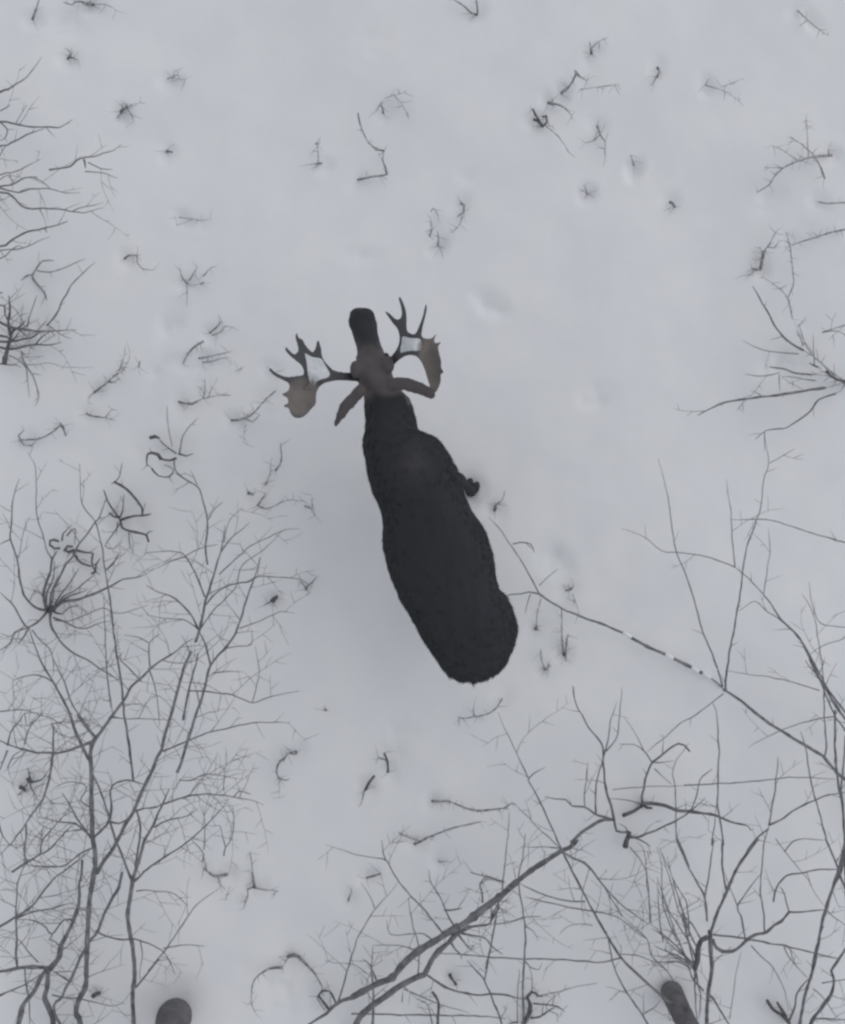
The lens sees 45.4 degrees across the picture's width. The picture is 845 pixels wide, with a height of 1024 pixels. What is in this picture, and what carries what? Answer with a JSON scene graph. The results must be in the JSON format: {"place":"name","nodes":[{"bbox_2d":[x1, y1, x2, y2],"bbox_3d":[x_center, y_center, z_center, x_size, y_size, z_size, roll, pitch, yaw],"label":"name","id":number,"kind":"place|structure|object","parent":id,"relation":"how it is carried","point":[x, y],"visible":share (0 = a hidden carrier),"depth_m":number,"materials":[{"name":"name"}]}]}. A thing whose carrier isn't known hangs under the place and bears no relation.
{"place":"outdoors","nodes":[
{"label":"outdoors","id":0,"kind":"place"},
{"bbox_2d":[91,987,102,997],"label":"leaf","id":1,"kind":"object","parent":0,"point":[93,995],"visible":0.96,"depth_m":8.95,"materials":[{"name":"brown plant"}]},
{"bbox_2d":[0,0,844,1023],"bbox_3d":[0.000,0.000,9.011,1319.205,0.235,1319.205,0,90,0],"label":"snow ground","id":2,"kind":"structure","parent":0,"point":[588,344],"depth_m":9.01,"materials":[{"name":"white snow"}]},
{"bbox_2d":[0,56,41,92],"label":"twig","id":3,"kind":"object","parent":2,"relation":"on","point":[6,89],"visible":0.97,"depth_m":8.78,"materials":[{"name":"grey wood"}]},
{"bbox_2d":[0,212,67,262],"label":"shrub","id":4,"kind":"object","parent":2,"relation":"on","point":[12,239],"visible":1,"depth_m":8.62,"materials":[{"name":"grey plant"}]},
{"bbox_2d":[0,69,72,164],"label":"shrub","id":5,"kind":"object","parent":2,"relation":"on","point":[19,124],"visible":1,"depth_m":8.64,"materials":[{"name":"grey plant"}]},
{"bbox_2d":[15,754,58,823],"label":"stems","id":6,"kind":"object","parent":2,"relation":"on","point":[29,780],"visible":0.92,"depth_m":8.94,"materials":[{"name":"grey wood"}]},
{"bbox_2d":[31,0,42,28],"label":"twig","id":7,"kind":"object","parent":2,"relation":"on","point":[33,16],"visible":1,"depth_m":8.96,"materials":[{"name":"grey wood"}]},
{"bbox_2d":[14,418,68,446],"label":"twig","id":8,"kind":"object","parent":2,"relation":"on","point":[59,426],"visible":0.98,"depth_m":8.94,"materials":[{"name":"wood"}]},
{"bbox_2d":[0,263,93,405],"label":"shrub","id":9,"kind":"object","parent":2,"relation":"on","point":[7,348],"visible":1,"depth_m":8.82,"materials":[{"name":"grey plant"}]},
{"bbox_2d":[21,254,83,306],"bbox_3d":[-3.267,-2.128,8.882,0.596,0.229,0.351,-42,90,0],"label":"shrub","id":10,"kind":"object","parent":2,"relation":"on","point":[38,285],"visible":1,"depth_m":8.92,"materials":[{"name":"grey plant"}]},
{"bbox_2d":[0,812,123,1023],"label":"sapling","id":11,"kind":"object","parent":2,"relation":"on","point":[50,968],"visible":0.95,"depth_m":8.38,"materials":[{"name":"grey plant"}]},
{"bbox_2d":[0,134,128,237],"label":"shrub","id":12,"kind":"object","parent":2,"relation":"on","point":[22,178],"visible":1,"depth_m":8.49,"materials":[{"name":"grey plant"}]},
{"bbox_2d":[62,47,80,68],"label":"twig","id":13,"kind":"object","parent":2,"relation":"on","point":[68,57],"visible":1,"depth_m":8.97,"materials":[{"name":"grey wood"}]},
{"bbox_2d":[49,526,100,574],"bbox_3d":[-3.014,0.344,8.939,0.549,0.151,0.296,40,90,0],"label":"twig","id":14,"kind":"object","parent":2,"relation":"on","point":[75,556],"visible":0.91,"depth_m":8.92,"materials":[{"name":"wood"}]},
{"bbox_2d":[63,0,124,16],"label":"twig","id":15,"kind":"object","parent":2,"relation":"on","point":[89,3],"visible":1,"depth_m":8.98,"materials":[{"name":"grey wood"}]},
{"bbox_2d":[0,443,190,693],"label":"shrub","id":16,"kind":"object","parent":2,"relation":"on","point":[49,608],"visible":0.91,"depth_m":8.69,"materials":[{"name":"grey plant"}]},
{"bbox_2d":[79,406,119,422],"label":"twig","id":17,"kind":"object","parent":2,"relation":"on","point":[100,416],"visible":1,"depth_m":8.94,"materials":[{"name":"wood"}]},
{"bbox_2d":[88,343,146,403],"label":"stems","id":18,"kind":"object","parent":2,"relation":"on","point":[107,382],"visible":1,"depth_m":8.89,"materials":[{"name":"plant"}]},
{"bbox_2d":[58,459,180,780],"bbox_3d":[-2.421,0.942,8.261,0.876,0.731,2.721,0,90,0],"label":"sapling","id":19,"kind":"object","parent":2,"relation":"on","point":[123,705],"visible":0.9,"depth_m":8.30,"materials":[{"name":"grey plant"}]},
{"bbox_2d":[0,607,241,1023],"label":"sapling","id":20,"kind":"object","parent":2,"relation":"on","point":[92,835],"visible":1,"depth_m":7.88,"materials":[{"name":"grey plant"}]},
{"bbox_2d":[100,462,151,570],"bbox_3d":[-2.594,0.047,8.871,0.487,0.272,0.960,0,90,0],"label":"shrub","id":21,"kind":"object","parent":2,"relation":"on","point":[131,516],"visible":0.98,"depth_m":8.87,"materials":[{"name":"wood"}]},
{"bbox_2d":[114,98,145,127],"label":"sprig","id":22,"kind":"object","parent":2,"relation":"on","point":[125,107],"visible":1,"depth_m":8.99,"materials":[{"name":"grey plant"}]},
{"bbox_2d":[27,624,237,1023],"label":"sapling","id":23,"kind":"object","parent":2,"relation":"on","point":[106,857],"visible":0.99,"depth_m":8.07,"materials":[{"name":"grey plant"}]},
{"bbox_2d":[120,245,157,271],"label":"twig","id":24,"kind":"object","parent":2,"relation":"on","point":[127,256],"visible":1,"depth_m":8.96,"materials":[{"name":"grey wood"}]},
{"bbox_2d":[145,408,197,484],"bbox_3d":[-2.199,-0.570,8.862,0.513,0.258,0.705,0,90,0],"label":"shrub","id":25,"kind":"object","parent":2,"relation":"on","point":[158,455],"visible":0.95,"depth_m":8.87,"materials":[{"name":"grey plant"}]},
{"bbox_2d":[155,998,191,1023],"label":"tree stump","id":26,"kind":"object","parent":2,"relation":"on","point":[175,1011],"visible":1,"depth_m":8.47,"materials":[{"name":"grey wood"}]},
{"bbox_2d":[165,68,190,86],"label":"twig","id":27,"kind":"object","parent":2,"relation":"on","point":[177,78],"visible":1,"depth_m":9.01,"materials":[{"name":"wood"}]},
{"bbox_2d":[58,503,317,1023],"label":"sapling","id":28,"kind":"object","parent":2,"relation":"on","point":[133,880],"visible":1,"depth_m":7.79,"materials":[{"name":"grey plant"}]},
{"bbox_2d":[170,208,212,225],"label":"twig","id":29,"kind":"object","parent":2,"relation":"on","point":[192,219],"visible":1,"depth_m":8.99,"materials":[{"name":"grey wood"}]},
{"bbox_2d":[183,340,203,365],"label":"twig","id":30,"kind":"object","parent":2,"relation":"on","point":[196,345],"visible":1,"depth_m":8.94,"materials":[{"name":"wood"}]},
{"bbox_2d":[177,262,217,307],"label":"stems","id":31,"kind":"object","parent":2,"relation":"on","point":[202,283],"visible":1,"depth_m":8.98,"materials":[{"name":"plant"}]},
{"bbox_2d":[173,473,222,564],"bbox_3d":[-1.891,0.064,8.290,0.412,0.389,0.669,18,90,0],"label":"sapling","id":32,"kind":"object","parent":2,"relation":"on","point":[207,518],"visible":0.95,"depth_m":8.30,"materials":[{"name":"grey plant"}]},
{"bbox_2d":[178,378,230,409],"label":"sprig","id":33,"kind":"object","parent":2,"relation":"on","point":[184,403],"visible":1,"depth_m":8.90,"materials":[{"name":"wood"}]},
{"bbox_2d":[199,855,233,899],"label":"stems","id":34,"kind":"object","parent":2,"relation":"on","point":[218,876],"visible":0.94,"depth_m":8.95,"materials":[{"name":"grey plant"}]},
{"bbox_2d":[198,344,244,374],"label":"stems","id":35,"kind":"object","parent":2,"relation":"on","point":[207,357],"visible":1,"depth_m":8.95,"materials":[{"name":"plant"}]},
{"bbox_2d":[204,315,238,344],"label":"stems","id":36,"kind":"object","parent":2,"relation":"on","point":[210,332],"visible":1,"depth_m":8.98,"materials":[{"name":"plant"}]},
{"bbox_2d":[224,389,277,446],"bbox_3d":[-1.439,-0.789,8.911,0.537,0.207,0.418,-19,90,0],"label":"twig","id":37,"kind":"object","parent":2,"relation":"on","point":[248,416],"visible":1,"depth_m":8.91,"materials":[{"name":"grey wood"}]},
{"bbox_2d":[240,852,277,909],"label":"twig","id":38,"kind":"object","parent":2,"relation":"on","point":[253,882],"visible":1,"depth_m":8.96,"materials":[{"name":"wood"}]},
{"bbox_2d":[258,595,284,607],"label":"twig","id":39,"kind":"object","parent":2,"relation":"on","point":[274,599],"visible":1,"depth_m":9.00,"materials":[{"name":"wood"}]},
{"bbox_2d":[261,439,289,486],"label":"stems","id":40,"kind":"object","parent":2,"relation":"on","point":[279,465],"visible":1,"depth_m":8.89,"materials":[{"name":"grey plant"}]},
{"bbox_2d":[245,484,319,520],"bbox_3d":[-1.217,-0.077,8.890,0.728,0.200,0.282,8,90,0],"label":"twig","id":41,"kind":"object","parent":2,"relation":"on","point":[252,494],"visible":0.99,"depth_m":8.89,"materials":[{"name":"wood"}]},
{"bbox_2d":[270,746,298,797],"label":"stems","id":42,"kind":"object","parent":2,"relation":"on","point":[294,752],"visible":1,"depth_m":8.94,"materials":[{"name":"grey wood"}]},
{"bbox_2d":[243,951,331,1019],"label":"twig","id":43,"kind":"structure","parent":2,"relation":"on","point":[299,957],"depth_m":8.93,"materials":[{"name":"brown wood"}]},
{"bbox_2d":[295,575,317,591],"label":"twig","id":44,"kind":"object","parent":2,"relation":"on","point":[307,585],"visible":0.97,"depth_m":9.00,"materials":[{"name":"wood"}]},
{"bbox_2d":[298,137,322,169],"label":"twig","id":45,"kind":"object","parent":2,"relation":"on","point":[316,143],"visible":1,"depth_m":9.01,"materials":[{"name":"wood"}]},
{"bbox_2d":[310,990,335,1010],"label":"shrub","id":46,"kind":"object","parent":2,"relation":"on","point":[323,1001],"visible":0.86,"depth_m":8.88,"materials":[{"name":"plant"}]},
{"bbox_2d":[359,775,374,805],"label":"stem","id":47,"kind":"object","parent":2,"relation":"on","point":[366,788],"visible":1,"depth_m":9.00,"materials":[{"name":"wood"}]},
{"bbox_2d":[361,873,382,885],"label":"twig","id":48,"kind":"object","parent":2,"relation":"on","point":[371,876],"visible":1,"depth_m":8.98,"materials":[{"name":"wood"}]},
{"bbox_2d":[357,113,387,180],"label":"twig","id":49,"kind":"object","parent":2,"relation":"on","point":[373,176],"visible":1,"depth_m":8.91,"materials":[{"name":"wood"}]},
{"bbox_2d":[375,746,394,776],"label":"stem","id":50,"kind":"object","parent":2,"relation":"on","point":[386,761],"visible":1,"depth_m":8.98,"materials":[{"name":"wood"}]},
{"bbox_2d":[369,89,412,118],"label":"twig","id":51,"kind":"object","parent":2,"relation":"on","point":[381,106],"visible":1,"depth_m":8.95,"materials":[{"name":"wood"}]},
{"bbox_2d":[270,297,519,686],"bbox_3d":[-0.031,-0.111,7.939,1.168,2.327,3.013,-24,90,0],"label":"moose","id":52,"kind":"object","parent":2,"relation":"on","point":[438,552],"visible":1,"depth_m":7.20},
{"bbox_2d":[351,989,506,1023],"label":"sapling","id":53,"kind":"object","parent":2,"relation":"on","point":[438,1014],"visible":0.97,"depth_m":8.74,"materials":[{"name":"grey plant"}]},
{"bbox_2d":[426,208,446,256],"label":"stems","id":54,"kind":"object","parent":2,"relation":"on","point":[438,240],"visible":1,"depth_m":8.93,"materials":[{"name":"grey plant"}]},
{"bbox_2d":[390,821,487,847],"bbox_3d":[0.138,2.844,8.885,0.900,0.275,0.206,-11,90,0],"label":"branch","id":55,"kind":"object","parent":2,"relation":"on","point":[424,839],"visible":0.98,"depth_m":8.93,"materials":[{"name":"grey wood"}]},
{"bbox_2d":[448,973,460,986],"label":"twig","id":56,"kind":"object","parent":2,"relation":"on","point":[452,979],"visible":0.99,"depth_m":8.94,"materials":[{"name":"grey wood"}]},
{"bbox_2d":[447,196,466,232],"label":"twig","id":57,"kind":"object","parent":2,"relation":"on","point":[460,216],"visible":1,"depth_m":8.94,"materials":[{"name":"wood"}]},
{"bbox_2d":[308,810,611,1023],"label":"leaning tree","id":58,"kind":"object","parent":2,"relation":"on","point":[454,931],"visible":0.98,"depth_m":8.42,"materials":[{"name":"grey plant"}]},
{"bbox_2d":[449,0,478,20],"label":"twig","id":59,"kind":"object","parent":2,"relation":"on","point":[470,12],"visible":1,"depth_m":8.95,"materials":[{"name":"wood"}]},
{"bbox_2d":[431,796,515,819],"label":"branch","id":60,"kind":"object","parent":2,"relation":"on","point":[463,807],"visible":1,"depth_m":8.83,"materials":[{"name":"wood"}]},
{"bbox_2d":[456,698,506,727],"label":"twig","id":61,"kind":"object","parent":2,"relation":"on","point":[494,709],"visible":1,"depth_m":8.88,"materials":[{"name":"wood"}]},
{"bbox_2d":[466,890,507,1023],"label":"sapling","id":62,"kind":"object","parent":2,"relation":"on","point":[495,1006],"visible":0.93,"depth_m":8.60,"materials":[{"name":"grey plant"}]},
{"bbox_2d":[488,490,506,517],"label":"twig","id":63,"kind":"object","parent":2,"relation":"on","point":[495,508],"visible":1,"depth_m":8.92,"materials":[{"name":"wood"}]},
{"bbox_2d":[483,821,571,1023],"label":"sapling","id":64,"kind":"object","parent":2,"relation":"on","point":[523,963],"visible":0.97,"depth_m":8.29,"materials":[{"name":"grey plant"}]},
{"bbox_2d":[506,962,568,1023],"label":"stems","id":65,"kind":"object","parent":2,"relation":"on","point":[529,1011],"visible":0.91,"depth_m":8.81,"materials":[{"name":"brown plant"}]},
{"bbox_2d":[534,595,542,631],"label":"twig","id":66,"kind":"object","parent":2,"relation":"on","point":[536,629],"visible":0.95,"depth_m":8.94,"materials":[{"name":"wood"}]},
{"bbox_2d":[533,650,550,674],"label":"twig","id":67,"kind":"object","parent":2,"relation":"on","point":[541,657],"visible":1,"depth_m":8.95,"materials":[{"name":"wood"}]},
{"bbox_2d":[529,104,573,156],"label":"stems","id":68,"kind":"object","parent":2,"relation":"on","point":[538,121],"visible":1,"depth_m":8.93,"materials":[{"name":"plant"}]},
{"bbox_2d":[544,95,574,122],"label":"twig","id":69,"kind":"object","parent":2,"relation":"on","point":[551,102],"visible":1,"depth_m":8.94,"materials":[{"name":"grey wood"}]},
{"bbox_2d":[552,613,576,662],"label":"stems","id":70,"kind":"object","parent":2,"relation":"on","point":[563,652],"visible":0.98,"depth_m":8.94,"materials":[{"name":"grey plant"}]},
{"bbox_2d":[440,700,700,1023],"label":"sapling","id":71,"kind":"object","parent":2,"relation":"on","point":[663,997],"visible":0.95,"depth_m":8.19,"materials":[{"name":"grey plant"}]},
{"bbox_2d":[563,579,578,622],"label":"twig","id":72,"kind":"object","parent":2,"relation":"on","point":[570,589],"visible":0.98,"depth_m":8.94,"materials":[{"name":"wood"}]},
{"bbox_2d":[580,184,596,198],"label":"twig","id":73,"kind":"object","parent":2,"relation":"on","point":[586,192],"visible":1,"depth_m":8.96,"materials":[{"name":"grey wood"}]},
{"bbox_2d":[560,70,620,98],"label":"twig","id":74,"kind":"object","parent":2,"relation":"on","point":[570,84],"visible":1,"depth_m":8.88,"materials":[{"name":"grey wood"}]},
{"bbox_2d":[580,120,608,166],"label":"twig","id":75,"kind":"object","parent":2,"relation":"on","point":[599,131],"visible":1,"depth_m":8.93,"materials":[{"name":"grey wood"}]},
{"bbox_2d":[583,37,607,57],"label":"twig","id":76,"kind":"object","parent":2,"relation":"on","point":[591,53],"visible":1,"depth_m":8.95,"materials":[{"name":"wood"}]},
{"bbox_2d":[489,518,722,687],"bbox_3d":[1.463,1.020,8.799,2.600,0.406,0.583,36,90,0],"label":"sapling","id":77,"kind":"object","parent":2,"relation":"on","point":[671,657],"visible":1,"depth_m":8.79,"materials":[{"name":"grey plant"}]},
{"bbox_2d":[535,687,711,937],"bbox_3d":[1.599,2.444,8.573,1.921,0.681,1.544,42,90,0],"label":"tree","id":78,"kind":"object","parent":2,"relation":"on","point":[629,836],"visible":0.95,"depth_m":8.57,"materials":[{"name":"grey plant"}]},
{"bbox_2d":[630,155,639,165],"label":"twig","id":79,"kind":"object","parent":2,"relation":"on","point":[633,161],"visible":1,"depth_m":8.97,"materials":[{"name":"wood"}]},
{"bbox_2d":[650,66,661,92],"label":"twig","id":80,"kind":"object","parent":2,"relation":"on","point":[658,69],"visible":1,"depth_m":8.94,"materials":[{"name":"grey wood"}]},
{"bbox_2d":[664,201,679,212],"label":"leaf","id":81,"kind":"object","parent":2,"relation":"on","point":[672,204],"visible":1,"depth_m":8.96,"materials":[{"name":"plant"}]},
{"bbox_2d":[661,980,698,1023],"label":"tree stump","id":82,"kind":"object","parent":2,"relation":"on","point":[680,1011],"visible":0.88,"depth_m":8.54,"materials":[{"name":"grey wood"}]},
{"bbox_2d":[558,704,844,1023],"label":"shrub","id":83,"kind":"object","parent":2,"relation":"on","point":[693,964],"visible":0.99,"depth_m":8.21,"materials":[{"name":"grey plant"}]},
{"bbox_2d":[612,717,826,830],"bbox_3d":[2.449,2.401,8.668,1.781,0.582,0.886,16,90,0],"label":"tree","id":84,"kind":"object","parent":2,"relation":"on","point":[642,804],"visible":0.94,"depth_m":8.73,"materials":[{"name":"grey plant"}]},
{"bbox_2d":[699,78,743,105],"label":"twig","id":85,"kind":"object","parent":2,"relation":"on","point":[722,89],"visible":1,"depth_m":8.89,"materials":[{"name":"wood"}]},
{"bbox_2d":[624,479,844,730],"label":"sapling","id":86,"kind":"object","parent":2,"relation":"on","point":[816,671],"visible":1,"depth_m":8.27,"materials":[{"name":"grey plant"}]},
{"bbox_2d":[647,434,844,780],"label":"sapling","id":87,"kind":"object","parent":2,"relation":"on","point":[724,689],"visible":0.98,"depth_m":8.04,"materials":[{"name":"grey plant"}]},
{"bbox_2d":[674,286,844,447],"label":"shrub","id":88,"kind":"object","parent":2,"relation":"on","point":[834,376],"visible":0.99,"depth_m":8.73,"materials":[{"name":"grey plant"}]},
{"bbox_2d":[736,227,784,278],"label":"branch","id":89,"kind":"object","parent":2,"relation":"on","point":[761,261],"visible":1,"depth_m":8.93,"materials":[{"name":"wood"}]},
{"bbox_2d":[764,999,790,1023],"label":"stems","id":90,"kind":"object","parent":2,"relation":"on","point":[783,1014],"visible":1,"depth_m":8.84,"materials":[{"name":"plant"}]},
{"bbox_2d":[743,691,844,916],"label":"sapling","id":91,"kind":"object","parent":2,"relation":"on","point":[839,787],"visible":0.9,"depth_m":7.98,"materials":[{"name":"grey plant"}]},
{"bbox_2d":[756,114,835,192],"bbox_3d":[3.275,-3.062,8.865,0.627,0.247,0.824,20,90,0],"label":"branch","id":92,"kind":"object","parent":2,"relation":"on","point":[814,157],"visible":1,"depth_m":8.84,"materials":[{"name":"wood"}]},
{"bbox_2d":[761,226,844,319],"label":"branch","id":93,"kind":"object","parent":2,"relation":"on","point":[836,231],"visible":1,"depth_m":8.83,"materials":[{"name":"wood"}]},
{"bbox_2d":[776,731,844,1023],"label":"sapling","id":94,"kind":"object","parent":2,"relation":"on","point":[813,965],"visible":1,"depth_m":8.27,"materials":[{"name":"grey plant"}]},
{"bbox_2d":[797,10,828,35],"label":"twig","id":95,"kind":"object","parent":2,"relation":"on","point":[798,11],"visible":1,"depth_m":8.93,"materials":[{"name":"wood"}]},
{"bbox_2d":[809,948,844,1023],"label":"sapling","id":96,"kind":"object","parent":2,"relation":"on","point":[827,999],"visible":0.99,"depth_m":8.54,"materials":[{"name":"grey plant"}]},
{"bbox_2d":[817,200,844,203],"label":"twig","id":97,"kind":"object","parent":2,"relation":"on","point":[831,202],"visible":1,"depth_m":8.91,"materials":[{"name":"grey wood"}]}
]}

